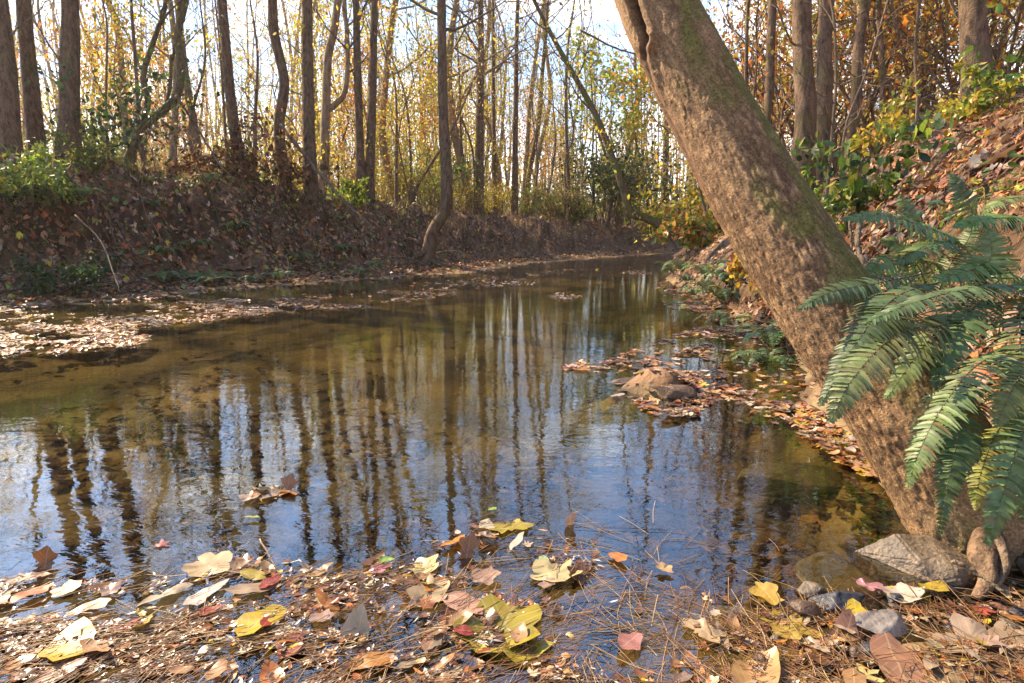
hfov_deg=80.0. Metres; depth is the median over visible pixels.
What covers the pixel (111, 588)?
fallen leaf
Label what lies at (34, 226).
ground ivy
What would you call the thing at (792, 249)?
leaning tree
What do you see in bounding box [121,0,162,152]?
tree
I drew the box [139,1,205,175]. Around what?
tree
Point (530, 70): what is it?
tree
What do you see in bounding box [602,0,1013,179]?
shrub
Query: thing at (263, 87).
sapling
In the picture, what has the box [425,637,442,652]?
fallen leaf
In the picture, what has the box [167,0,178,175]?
tree
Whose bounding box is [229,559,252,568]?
fallen leaf
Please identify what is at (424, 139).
sapling
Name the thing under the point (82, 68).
sapling
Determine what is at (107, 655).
fallen leaf
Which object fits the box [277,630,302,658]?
fallen leaf
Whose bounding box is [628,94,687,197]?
sapling
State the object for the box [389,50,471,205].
sapling
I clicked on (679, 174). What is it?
sapling
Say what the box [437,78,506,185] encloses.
sapling
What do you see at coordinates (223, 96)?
sapling
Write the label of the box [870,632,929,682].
fallen leaf
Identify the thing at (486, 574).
fallen leaf
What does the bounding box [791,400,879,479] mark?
floating leaves
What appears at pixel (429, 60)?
sapling
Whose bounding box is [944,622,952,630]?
pebble
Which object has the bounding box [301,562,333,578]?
fallen leaf
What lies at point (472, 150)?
sapling
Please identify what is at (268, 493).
floating leaves
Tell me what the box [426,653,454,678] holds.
fallen leaf
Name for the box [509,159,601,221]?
shrub
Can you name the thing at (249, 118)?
sapling
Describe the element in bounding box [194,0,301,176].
sapling
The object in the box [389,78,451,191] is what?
sapling
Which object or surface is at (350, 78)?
sapling
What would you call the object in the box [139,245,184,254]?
fern
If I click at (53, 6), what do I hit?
tree
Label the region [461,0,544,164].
tree
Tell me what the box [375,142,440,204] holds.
shrub
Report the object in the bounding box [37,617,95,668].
fallen leaf
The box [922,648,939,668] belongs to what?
fallen leaf
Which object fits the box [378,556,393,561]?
fallen leaf
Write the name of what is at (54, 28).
sapling
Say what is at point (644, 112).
sapling
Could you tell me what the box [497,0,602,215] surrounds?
tree
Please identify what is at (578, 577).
fallen leaf
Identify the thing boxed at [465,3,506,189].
tree
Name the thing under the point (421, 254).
exposed root
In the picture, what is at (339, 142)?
sapling
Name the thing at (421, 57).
tree
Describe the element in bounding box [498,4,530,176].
tree
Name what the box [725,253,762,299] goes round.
shrub
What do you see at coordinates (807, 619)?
fallen leaf
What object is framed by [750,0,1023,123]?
shrub
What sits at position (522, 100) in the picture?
tree
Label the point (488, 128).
tree
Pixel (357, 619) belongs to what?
fallen leaf
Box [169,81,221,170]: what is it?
sapling
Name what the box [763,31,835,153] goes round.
sapling
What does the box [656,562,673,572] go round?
fallen leaf
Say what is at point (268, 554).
fallen twig
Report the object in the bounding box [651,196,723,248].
shrub
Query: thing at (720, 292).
fern
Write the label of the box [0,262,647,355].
floating leaves
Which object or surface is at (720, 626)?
fallen leaf
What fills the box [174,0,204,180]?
pine tree
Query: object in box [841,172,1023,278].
fern
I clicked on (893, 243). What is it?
fern
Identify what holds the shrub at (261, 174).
on the ground at (660, 376)
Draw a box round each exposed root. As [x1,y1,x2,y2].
[402,237,422,247]
[406,250,427,266]
[427,259,452,266]
[848,220,852,250]
[854,214,880,279]
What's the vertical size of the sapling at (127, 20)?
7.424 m
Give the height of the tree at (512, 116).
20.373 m
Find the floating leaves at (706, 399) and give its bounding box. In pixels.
[591,326,826,428]
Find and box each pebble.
[753,653,767,662]
[770,635,779,641]
[848,646,862,658]
[859,642,873,655]
[886,593,901,603]
[888,603,899,609]
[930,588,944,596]
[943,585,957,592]
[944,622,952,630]
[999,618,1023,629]
[1006,606,1023,615]
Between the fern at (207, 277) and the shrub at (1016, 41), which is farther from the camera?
the shrub at (1016, 41)
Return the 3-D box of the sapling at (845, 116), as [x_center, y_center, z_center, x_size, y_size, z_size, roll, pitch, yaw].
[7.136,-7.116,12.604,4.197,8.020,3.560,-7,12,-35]
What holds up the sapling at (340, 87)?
on the ground at (660, 376)
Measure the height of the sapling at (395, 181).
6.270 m
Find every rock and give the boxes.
[790,599,819,616]
[797,581,826,597]
[808,590,864,611]
[854,609,908,637]
[856,534,976,586]
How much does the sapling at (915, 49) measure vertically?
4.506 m
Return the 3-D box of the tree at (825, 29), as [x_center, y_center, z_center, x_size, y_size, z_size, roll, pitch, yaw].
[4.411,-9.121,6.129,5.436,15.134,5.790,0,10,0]
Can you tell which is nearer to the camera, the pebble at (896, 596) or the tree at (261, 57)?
the pebble at (896, 596)
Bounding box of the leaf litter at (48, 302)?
[0,248,643,313]
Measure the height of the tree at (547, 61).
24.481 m
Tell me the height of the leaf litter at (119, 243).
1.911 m
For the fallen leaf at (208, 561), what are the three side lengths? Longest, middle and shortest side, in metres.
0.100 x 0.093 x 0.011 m
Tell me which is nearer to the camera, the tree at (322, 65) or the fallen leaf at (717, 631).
the fallen leaf at (717, 631)
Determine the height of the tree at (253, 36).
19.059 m
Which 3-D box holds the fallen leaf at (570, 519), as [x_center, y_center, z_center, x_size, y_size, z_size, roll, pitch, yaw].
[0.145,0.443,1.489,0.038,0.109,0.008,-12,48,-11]
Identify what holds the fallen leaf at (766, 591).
on the water
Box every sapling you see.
[10,4,85,149]
[10,14,56,145]
[12,29,83,152]
[14,34,55,149]
[18,47,55,146]
[19,81,55,147]
[34,0,160,144]
[40,18,121,151]
[41,0,238,131]
[42,0,199,167]
[44,25,132,146]
[80,0,208,156]
[82,46,177,153]
[96,1,240,149]
[103,21,210,157]
[110,44,206,174]
[111,89,163,163]
[129,1,224,174]
[129,37,195,164]
[150,68,228,175]
[157,0,259,180]
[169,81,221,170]
[192,3,298,176]
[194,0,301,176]
[195,0,271,176]
[202,102,244,168]
[203,49,290,170]
[204,63,286,179]
[234,0,334,158]
[240,6,351,169]
[240,78,290,157]
[249,57,320,137]
[249,99,300,166]
[255,1,362,159]
[257,79,301,160]
[263,46,354,180]
[271,0,414,181]
[277,0,408,187]
[284,0,459,148]
[287,96,318,162]
[316,11,393,171]
[316,34,410,175]
[318,117,345,181]
[320,75,381,186]
[330,85,383,193]
[333,29,423,190]
[334,0,461,204]
[352,0,454,203]
[360,0,469,204]
[376,44,436,176]
[376,89,439,181]
[376,118,399,192]
[388,25,487,208]
[389,0,510,212]
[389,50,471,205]
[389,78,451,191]
[402,25,508,186]
[405,0,543,214]
[408,100,450,179]
[411,21,511,202]
[412,67,485,211]
[413,6,498,210]
[416,9,508,180]
[416,109,458,177]
[426,0,542,213]
[436,58,497,207]
[436,111,488,207]
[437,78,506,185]
[459,50,532,190]
[464,26,542,213]
[487,16,578,178]
[500,77,570,189]
[507,37,566,215]
[507,101,561,192]
[518,79,589,196]
[521,1,634,218]
[522,6,588,218]
[534,108,559,196]
[539,132,574,205]
[540,123,583,191]
[541,58,622,193]
[564,2,654,223]
[570,27,631,222]
[601,33,663,223]
[610,18,674,189]
[614,116,659,225]
[617,107,654,200]
[619,54,659,223]
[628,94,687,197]
[640,0,764,239]
[644,101,690,219]
[648,114,697,204]
[651,138,697,213]
[653,122,691,194]
[672,160,703,202]
[711,9,792,124]
[727,0,794,141]
[755,0,958,174]
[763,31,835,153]
[774,74,838,149]
[775,11,846,146]
[782,0,871,202]
[790,9,954,112]
[812,1,910,155]
[837,0,925,192]
[838,3,953,147]
[892,0,949,121]
[923,0,1010,57]
[952,0,1023,78]
[995,3,1023,69]
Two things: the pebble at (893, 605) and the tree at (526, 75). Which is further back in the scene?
the tree at (526, 75)
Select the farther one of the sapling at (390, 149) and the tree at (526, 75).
the tree at (526, 75)
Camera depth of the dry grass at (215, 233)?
9.43 m
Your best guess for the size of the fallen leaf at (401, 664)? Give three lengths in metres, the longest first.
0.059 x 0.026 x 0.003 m
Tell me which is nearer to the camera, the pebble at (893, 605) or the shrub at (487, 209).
the pebble at (893, 605)
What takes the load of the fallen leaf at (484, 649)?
on the fallen leaf at (513, 623)
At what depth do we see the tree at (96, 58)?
38.12 m
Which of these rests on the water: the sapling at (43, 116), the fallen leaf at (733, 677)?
the fallen leaf at (733, 677)
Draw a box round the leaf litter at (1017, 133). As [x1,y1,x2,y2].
[669,88,1023,454]
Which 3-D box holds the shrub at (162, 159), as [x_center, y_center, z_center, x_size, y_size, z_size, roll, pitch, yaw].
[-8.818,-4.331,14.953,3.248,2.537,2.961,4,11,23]
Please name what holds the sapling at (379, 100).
on the ground at (660, 376)
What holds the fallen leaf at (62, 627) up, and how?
on the water
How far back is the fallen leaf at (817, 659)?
1.01 m
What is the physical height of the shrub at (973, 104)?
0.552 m
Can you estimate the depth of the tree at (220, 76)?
36.26 m
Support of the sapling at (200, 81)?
on the ground at (660, 376)
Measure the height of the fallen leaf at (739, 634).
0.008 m
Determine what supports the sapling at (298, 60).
on the ground at (660, 376)
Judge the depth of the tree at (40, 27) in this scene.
37.52 m
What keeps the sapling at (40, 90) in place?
on the ground at (660, 376)
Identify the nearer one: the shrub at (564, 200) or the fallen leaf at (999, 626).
the fallen leaf at (999, 626)
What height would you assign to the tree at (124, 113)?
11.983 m
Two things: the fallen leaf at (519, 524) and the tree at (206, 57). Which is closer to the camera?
the fallen leaf at (519, 524)
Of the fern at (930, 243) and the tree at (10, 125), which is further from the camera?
the tree at (10, 125)
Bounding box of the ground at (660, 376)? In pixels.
[0,80,1023,682]
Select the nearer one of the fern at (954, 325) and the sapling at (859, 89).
the fern at (954, 325)
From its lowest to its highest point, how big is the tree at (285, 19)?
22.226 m
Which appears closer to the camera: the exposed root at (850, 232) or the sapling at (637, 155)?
the exposed root at (850, 232)
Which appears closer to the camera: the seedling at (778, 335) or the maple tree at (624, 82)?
the seedling at (778, 335)
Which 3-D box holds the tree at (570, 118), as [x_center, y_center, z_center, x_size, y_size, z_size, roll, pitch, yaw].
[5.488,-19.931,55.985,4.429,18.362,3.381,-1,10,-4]
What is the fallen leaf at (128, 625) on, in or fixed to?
on the water
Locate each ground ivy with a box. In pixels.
[0,145,628,283]
[676,81,1023,447]
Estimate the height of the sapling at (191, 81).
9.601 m
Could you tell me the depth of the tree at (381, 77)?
63.62 m
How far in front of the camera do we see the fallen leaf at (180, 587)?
1.20 m
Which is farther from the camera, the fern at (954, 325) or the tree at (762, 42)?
the tree at (762, 42)
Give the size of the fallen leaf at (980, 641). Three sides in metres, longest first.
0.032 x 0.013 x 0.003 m
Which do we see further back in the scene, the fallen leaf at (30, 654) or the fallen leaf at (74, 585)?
the fallen leaf at (74, 585)
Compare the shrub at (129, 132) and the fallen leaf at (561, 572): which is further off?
the shrub at (129, 132)
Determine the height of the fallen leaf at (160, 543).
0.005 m
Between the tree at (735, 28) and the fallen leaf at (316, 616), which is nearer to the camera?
the fallen leaf at (316, 616)
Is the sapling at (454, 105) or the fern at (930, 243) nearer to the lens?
the fern at (930, 243)
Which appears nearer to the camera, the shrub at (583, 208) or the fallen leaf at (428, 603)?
the fallen leaf at (428, 603)
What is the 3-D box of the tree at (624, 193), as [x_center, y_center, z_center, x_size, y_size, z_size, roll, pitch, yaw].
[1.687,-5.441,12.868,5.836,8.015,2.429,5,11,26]
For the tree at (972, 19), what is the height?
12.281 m
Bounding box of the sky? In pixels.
[9,0,1023,203]
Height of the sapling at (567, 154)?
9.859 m
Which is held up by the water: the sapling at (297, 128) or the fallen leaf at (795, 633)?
the fallen leaf at (795, 633)
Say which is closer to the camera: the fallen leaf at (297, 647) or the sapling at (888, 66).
the fallen leaf at (297, 647)
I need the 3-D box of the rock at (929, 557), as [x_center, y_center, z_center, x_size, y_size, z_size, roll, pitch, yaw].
[0.876,0.481,1.318,0.244,0.110,0.142,8,13,39]
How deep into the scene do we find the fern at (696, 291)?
7.01 m
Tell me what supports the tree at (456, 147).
on the ground at (660, 376)
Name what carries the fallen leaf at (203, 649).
on the water
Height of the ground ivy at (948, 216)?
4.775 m
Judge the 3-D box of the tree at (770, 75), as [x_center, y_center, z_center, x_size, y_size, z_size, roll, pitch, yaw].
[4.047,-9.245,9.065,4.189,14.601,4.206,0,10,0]
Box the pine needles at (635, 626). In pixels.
[344,503,838,682]
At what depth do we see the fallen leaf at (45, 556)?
1.30 m
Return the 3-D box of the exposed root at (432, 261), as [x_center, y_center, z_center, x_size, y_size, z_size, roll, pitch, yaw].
[-1.420,-1.530,11.833,0.636,0.169,0.126,8,13,37]
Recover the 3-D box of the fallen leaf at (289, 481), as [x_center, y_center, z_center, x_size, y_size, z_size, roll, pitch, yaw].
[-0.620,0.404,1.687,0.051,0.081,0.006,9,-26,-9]
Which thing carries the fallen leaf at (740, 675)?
on the water
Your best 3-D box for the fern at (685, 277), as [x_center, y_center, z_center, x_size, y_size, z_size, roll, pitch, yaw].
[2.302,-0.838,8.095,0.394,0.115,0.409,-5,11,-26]
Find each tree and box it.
[0,0,48,155]
[0,0,95,157]
[9,0,84,114]
[11,0,57,149]
[11,0,101,87]
[13,15,57,143]
[14,0,86,137]
[18,13,58,152]
[21,0,97,155]
[32,2,88,99]
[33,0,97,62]
[41,0,126,135]
[56,0,130,141]
[79,1,136,120]
[80,0,128,122]
[80,1,105,156]
[80,6,117,127]
[80,57,113,152]
[82,0,240,163]
[98,2,151,156]
[106,0,128,156]
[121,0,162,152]
[125,0,204,131]
[129,0,234,168]
[136,1,221,153]
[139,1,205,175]
[142,0,192,158]
[154,9,202,152]
[164,0,260,155]
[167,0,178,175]
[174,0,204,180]
[185,1,216,130]
[187,8,217,153]
[189,1,229,148]
[192,41,220,138]
[196,1,277,150]
[202,3,271,162]
[204,0,263,179]
[215,0,301,148]
[232,0,301,191]
[235,0,410,187]
[236,0,322,203]
[242,0,324,161]
[242,5,270,162]
[252,0,318,146]
[260,1,366,151]
[262,31,301,162]
[264,0,342,75]
[269,19,320,115]
[277,0,321,123]
[292,1,353,167]
[297,2,351,174]
[299,0,378,197]
[300,13,343,174]
[312,0,402,193]
[317,0,387,141]
[321,0,524,203]
[328,0,400,152]
[328,0,407,202]
[336,0,541,266]
[343,4,405,176]
[364,4,409,145]
[377,0,429,196]
[382,2,414,181]
[388,0,577,209]
[390,0,467,167]
[395,0,433,146]
[404,33,435,201]
[405,0,550,212]
[406,0,437,192]
[406,0,555,145]
[423,0,548,218]
[446,3,474,139]
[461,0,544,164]
[463,45,503,182]
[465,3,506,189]
[466,79,522,183]
[471,0,573,215]
[474,4,513,114]
[474,6,509,198]
[483,0,515,215]
[486,19,524,148]
[486,48,522,214]
[488,2,539,201]
[496,0,549,215]
[497,0,577,169]
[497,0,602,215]
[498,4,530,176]
[498,5,537,208]
[505,0,620,223]
[507,23,540,205]
[510,5,547,214]
[518,29,558,191]
[519,0,694,248]
[519,37,574,220]
[528,0,586,216]
[548,28,572,167]
[553,21,595,187]
[554,0,618,181]
[555,0,607,193]
[556,21,643,225]
[560,15,622,190]
[569,0,604,200]
[583,57,671,226]
[598,0,638,222]
[614,0,1023,599]
[648,0,738,209]
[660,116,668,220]
[710,0,791,144]
[720,0,751,60]
[720,0,792,147]
[726,0,816,122]
[752,0,823,189]
[759,2,791,134]
[782,0,942,187]
[790,0,954,155]
[816,0,896,172]
[948,0,993,113]
[995,3,1017,75]
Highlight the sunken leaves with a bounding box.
[870,493,886,500]
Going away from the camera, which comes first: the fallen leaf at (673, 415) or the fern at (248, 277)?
the fallen leaf at (673, 415)
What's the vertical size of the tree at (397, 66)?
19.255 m
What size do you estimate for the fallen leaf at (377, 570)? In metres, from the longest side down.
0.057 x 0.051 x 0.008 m
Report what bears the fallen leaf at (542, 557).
on the water
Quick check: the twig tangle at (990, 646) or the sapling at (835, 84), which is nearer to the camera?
the twig tangle at (990, 646)
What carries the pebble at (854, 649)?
on the water
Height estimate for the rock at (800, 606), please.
0.036 m
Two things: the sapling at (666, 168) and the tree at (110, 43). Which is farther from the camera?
the tree at (110, 43)
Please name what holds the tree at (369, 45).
on the ground at (660, 376)
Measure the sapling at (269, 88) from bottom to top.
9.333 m
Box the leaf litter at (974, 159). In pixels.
[842,103,1023,230]
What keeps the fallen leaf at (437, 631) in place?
on the fallen leaf at (442, 634)
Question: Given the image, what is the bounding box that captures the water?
[0,253,1023,682]
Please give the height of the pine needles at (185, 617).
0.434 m
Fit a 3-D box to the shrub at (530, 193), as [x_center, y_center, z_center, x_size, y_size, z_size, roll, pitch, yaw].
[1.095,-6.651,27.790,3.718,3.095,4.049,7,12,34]
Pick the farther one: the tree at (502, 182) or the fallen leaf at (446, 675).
the tree at (502, 182)
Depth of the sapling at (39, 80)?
23.43 m
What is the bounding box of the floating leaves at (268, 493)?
[38,270,650,502]
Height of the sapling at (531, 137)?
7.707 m
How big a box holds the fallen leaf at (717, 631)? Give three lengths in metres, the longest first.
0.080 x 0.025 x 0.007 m
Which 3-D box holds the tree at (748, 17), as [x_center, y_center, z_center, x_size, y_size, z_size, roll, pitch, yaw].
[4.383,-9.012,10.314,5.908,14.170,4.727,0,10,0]
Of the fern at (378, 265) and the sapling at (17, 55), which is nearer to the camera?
the fern at (378, 265)
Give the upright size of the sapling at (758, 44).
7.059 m
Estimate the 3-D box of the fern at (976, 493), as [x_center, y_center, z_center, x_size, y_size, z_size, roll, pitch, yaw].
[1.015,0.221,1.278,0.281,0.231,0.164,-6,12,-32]
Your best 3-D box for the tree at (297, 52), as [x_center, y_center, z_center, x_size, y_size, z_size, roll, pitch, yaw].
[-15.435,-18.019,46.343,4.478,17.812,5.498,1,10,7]
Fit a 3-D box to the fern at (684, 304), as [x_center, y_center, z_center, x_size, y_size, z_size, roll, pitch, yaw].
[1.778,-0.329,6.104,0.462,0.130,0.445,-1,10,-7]
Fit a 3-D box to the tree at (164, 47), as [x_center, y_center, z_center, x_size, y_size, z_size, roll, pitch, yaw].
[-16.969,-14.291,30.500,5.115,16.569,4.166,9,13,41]
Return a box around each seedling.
[767,321,792,356]
[879,269,909,295]
[894,193,945,222]
[936,126,985,163]
[971,150,1023,191]
[982,49,1023,116]
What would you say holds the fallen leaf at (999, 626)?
on the water
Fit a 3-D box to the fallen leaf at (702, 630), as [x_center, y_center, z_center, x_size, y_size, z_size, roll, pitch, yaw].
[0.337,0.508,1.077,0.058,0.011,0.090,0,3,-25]
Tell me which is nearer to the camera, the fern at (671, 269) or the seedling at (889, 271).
the seedling at (889, 271)
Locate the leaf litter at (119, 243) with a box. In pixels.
[0,148,680,302]
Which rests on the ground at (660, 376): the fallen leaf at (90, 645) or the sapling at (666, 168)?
the sapling at (666, 168)
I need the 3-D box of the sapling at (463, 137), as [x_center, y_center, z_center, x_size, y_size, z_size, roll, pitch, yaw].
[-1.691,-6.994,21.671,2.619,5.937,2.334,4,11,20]
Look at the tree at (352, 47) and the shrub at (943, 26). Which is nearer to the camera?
the shrub at (943, 26)
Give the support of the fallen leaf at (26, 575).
on the water
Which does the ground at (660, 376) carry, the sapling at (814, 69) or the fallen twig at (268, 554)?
the sapling at (814, 69)
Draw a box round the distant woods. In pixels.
[17,6,1013,218]
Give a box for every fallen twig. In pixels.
[259,538,279,574]
[950,559,1006,593]
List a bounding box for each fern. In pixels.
[60,185,118,197]
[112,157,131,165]
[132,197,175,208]
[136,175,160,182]
[138,271,187,281]
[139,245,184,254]
[151,270,200,278]
[177,239,215,249]
[182,272,228,283]
[189,271,209,275]
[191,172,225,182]
[202,272,240,279]
[219,221,259,230]
[233,275,265,280]
[258,270,295,278]
[282,252,315,261]
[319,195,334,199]
[322,262,343,266]
[328,243,356,251]
[331,245,346,251]
[347,267,382,276]
[365,261,386,266]
[661,261,692,271]
[661,266,677,271]
[667,302,707,306]
[670,273,692,280]
[678,279,718,294]
[678,285,704,294]
[680,264,718,273]
[682,285,739,303]
[692,310,752,325]
[698,270,743,286]
[701,259,740,271]
[728,323,784,347]
[729,347,797,368]
[797,227,1023,423]
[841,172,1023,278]
[854,226,1023,377]
[902,338,1023,545]
[940,388,1023,519]
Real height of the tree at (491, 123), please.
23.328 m
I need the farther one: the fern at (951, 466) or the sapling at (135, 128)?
the sapling at (135, 128)
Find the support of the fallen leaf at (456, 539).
on the water
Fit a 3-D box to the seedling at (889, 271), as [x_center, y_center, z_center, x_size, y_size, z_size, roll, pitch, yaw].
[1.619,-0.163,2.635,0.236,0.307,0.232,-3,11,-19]
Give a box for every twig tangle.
[0,138,674,304]
[682,101,1023,570]
[948,635,1023,664]
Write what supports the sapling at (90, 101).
on the ground at (660, 376)
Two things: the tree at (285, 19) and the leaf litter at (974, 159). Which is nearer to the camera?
the leaf litter at (974, 159)
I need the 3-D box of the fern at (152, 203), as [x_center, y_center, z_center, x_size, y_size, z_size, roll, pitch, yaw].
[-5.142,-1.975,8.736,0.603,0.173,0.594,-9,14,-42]
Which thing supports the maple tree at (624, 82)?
on the ground at (660, 376)
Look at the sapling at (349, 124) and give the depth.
31.88 m
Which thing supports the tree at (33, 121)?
on the ground at (660, 376)
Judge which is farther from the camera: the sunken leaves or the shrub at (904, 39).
the shrub at (904, 39)
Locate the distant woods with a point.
(595, 142)
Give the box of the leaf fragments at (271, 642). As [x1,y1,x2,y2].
[0,549,619,682]
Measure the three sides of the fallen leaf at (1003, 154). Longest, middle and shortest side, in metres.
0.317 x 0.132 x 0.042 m
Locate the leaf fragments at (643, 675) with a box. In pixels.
[0,523,1023,682]
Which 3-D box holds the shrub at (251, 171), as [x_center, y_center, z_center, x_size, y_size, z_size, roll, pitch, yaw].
[-4.652,-3.338,11.138,3.372,2.075,2.332,0,10,0]
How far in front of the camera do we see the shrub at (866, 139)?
5.14 m
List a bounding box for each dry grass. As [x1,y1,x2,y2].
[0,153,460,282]
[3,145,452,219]
[423,203,664,237]
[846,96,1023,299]
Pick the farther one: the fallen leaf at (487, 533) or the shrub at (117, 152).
the shrub at (117, 152)
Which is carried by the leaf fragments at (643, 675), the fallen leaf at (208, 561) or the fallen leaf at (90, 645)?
the fallen leaf at (90, 645)
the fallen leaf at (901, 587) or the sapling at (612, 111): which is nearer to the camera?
the fallen leaf at (901, 587)
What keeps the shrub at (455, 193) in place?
on the ground at (660, 376)
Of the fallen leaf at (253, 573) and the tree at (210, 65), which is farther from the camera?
the tree at (210, 65)
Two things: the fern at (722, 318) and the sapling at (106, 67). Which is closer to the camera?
the fern at (722, 318)
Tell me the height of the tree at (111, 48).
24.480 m
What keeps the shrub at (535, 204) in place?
on the ground at (660, 376)
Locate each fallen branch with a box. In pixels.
[74,215,119,291]
[175,94,234,179]
[278,124,382,230]
[580,29,635,54]
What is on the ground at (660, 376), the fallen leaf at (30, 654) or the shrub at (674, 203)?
the shrub at (674, 203)
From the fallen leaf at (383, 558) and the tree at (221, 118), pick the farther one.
the tree at (221, 118)
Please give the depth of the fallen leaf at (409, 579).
1.22 m
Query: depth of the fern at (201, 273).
8.50 m
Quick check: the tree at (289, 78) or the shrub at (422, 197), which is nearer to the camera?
the shrub at (422, 197)
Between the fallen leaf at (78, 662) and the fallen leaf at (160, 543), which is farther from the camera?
the fallen leaf at (160, 543)
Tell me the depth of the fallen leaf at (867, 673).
0.97 m
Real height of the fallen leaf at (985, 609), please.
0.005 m
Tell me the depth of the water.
1.90 m
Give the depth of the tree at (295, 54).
27.24 m
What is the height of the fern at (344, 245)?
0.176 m
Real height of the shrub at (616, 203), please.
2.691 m
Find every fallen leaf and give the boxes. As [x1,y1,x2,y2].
[0,584,52,605]
[0,591,10,603]
[0,631,12,641]
[0,648,41,673]
[5,572,50,583]
[14,668,36,679]
[20,644,32,651]
[32,545,57,571]
[33,657,87,682]
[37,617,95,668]
[49,579,81,596]
[51,662,62,682]
[56,624,66,630]
[59,598,111,620]
[76,638,110,652]
[96,648,113,664]
[99,583,120,595]
[105,642,130,660]
[114,618,142,631]
[131,614,152,630]
[132,582,192,609]
[132,632,158,645]
[148,644,171,653]
[154,539,169,546]
[168,665,194,672]
[175,578,228,611]
[181,550,232,576]
[195,644,207,660]
[196,605,222,614]
[204,658,227,679]
[215,582,277,593]
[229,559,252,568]
[232,604,285,644]
[237,568,265,579]
[238,491,260,500]
[259,575,280,588]
[260,617,271,628]
[263,621,279,632]
[276,639,294,642]
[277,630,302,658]
[280,473,298,490]
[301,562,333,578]
[308,609,334,621]
[314,587,339,609]
[338,602,369,641]
[340,649,394,672]
[366,563,391,572]
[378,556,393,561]
[394,658,416,668]
[402,575,424,585]
[406,574,449,606]
[408,554,438,573]
[415,572,435,578]
[418,595,436,608]
[421,626,447,656]
[425,576,444,593]
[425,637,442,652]
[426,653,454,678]
[430,629,444,634]
[433,672,454,682]
[440,534,464,546]
[442,591,482,613]
[447,608,474,629]
[451,625,474,635]
[452,593,541,652]
[456,531,479,559]
[471,566,500,584]
[475,607,498,624]
[477,648,490,653]
[479,518,494,528]
[479,530,496,537]
[488,519,533,533]
[494,640,553,662]
[509,532,523,549]
[511,621,527,641]
[530,559,581,581]
[537,577,554,587]
[539,555,548,560]
[565,511,577,525]
[567,562,595,584]
[576,367,589,369]
[608,552,626,561]
[617,632,642,652]
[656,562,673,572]
[661,411,683,416]
[673,671,692,681]
[682,618,725,642]
[709,619,728,629]
[713,621,729,652]
[725,616,742,640]
[731,631,744,635]
[731,646,779,682]
[732,675,756,682]
[749,581,783,605]
[761,608,822,639]
[800,636,829,651]
[802,616,809,628]
[808,642,834,664]
[831,608,859,642]
[832,624,855,633]
[835,627,861,640]
[842,668,866,682]
[847,598,866,613]
[851,577,888,590]
[856,663,883,681]
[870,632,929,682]
[879,582,924,602]
[907,582,919,587]
[918,580,949,590]
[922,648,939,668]
[932,613,993,656]
[961,645,986,662]
[970,634,1004,646]
[972,605,996,614]
[972,636,987,644]
[973,143,1019,167]
[987,621,1023,651]
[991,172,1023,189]
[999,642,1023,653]
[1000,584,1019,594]
[1005,614,1023,620]
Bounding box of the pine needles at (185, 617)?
[0,510,1023,682]
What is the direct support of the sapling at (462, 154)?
on the ground at (660, 376)
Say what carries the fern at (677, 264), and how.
on the ground at (660, 376)
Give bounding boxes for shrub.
[0,137,89,211]
[5,242,133,296]
[14,48,219,178]
[22,83,154,164]
[35,122,109,173]
[51,124,201,179]
[85,140,221,177]
[110,120,210,179]
[152,101,350,210]
[160,129,261,182]
[215,155,299,188]
[258,112,394,188]
[295,130,406,196]
[325,174,369,206]
[345,124,505,208]
[348,129,423,203]
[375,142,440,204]
[383,144,466,208]
[384,159,472,207]
[402,158,490,210]
[416,174,465,211]
[432,168,493,210]
[484,172,511,213]
[484,173,540,215]
[497,179,574,217]
[503,171,558,217]
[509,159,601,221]
[525,187,596,222]
[531,183,590,216]
[553,100,685,226]
[556,188,606,220]
[572,145,679,225]
[582,185,604,219]
[596,182,648,223]
[599,0,1023,213]
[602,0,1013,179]
[619,0,959,208]
[623,172,710,251]
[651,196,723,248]
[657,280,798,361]
[658,186,691,220]
[672,190,706,215]
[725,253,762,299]
[733,0,1023,111]
[740,0,1023,115]
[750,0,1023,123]
[775,0,1023,152]
[789,108,961,228]
[801,151,891,225]
[831,95,870,165]
[836,220,852,235]
[837,64,958,160]
[845,80,966,152]
[878,52,1023,129]
[951,3,1023,107]
[993,23,1023,74]
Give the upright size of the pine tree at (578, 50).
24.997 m
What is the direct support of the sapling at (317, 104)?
on the ground at (660, 376)
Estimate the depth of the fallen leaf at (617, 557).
1.32 m
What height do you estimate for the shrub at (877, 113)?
2.283 m
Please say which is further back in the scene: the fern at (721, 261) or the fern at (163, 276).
the fern at (163, 276)
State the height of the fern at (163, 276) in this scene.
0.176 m
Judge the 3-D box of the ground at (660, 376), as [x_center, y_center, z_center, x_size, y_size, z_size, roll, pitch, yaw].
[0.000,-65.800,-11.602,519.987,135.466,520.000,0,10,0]
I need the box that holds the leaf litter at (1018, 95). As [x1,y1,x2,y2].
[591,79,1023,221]

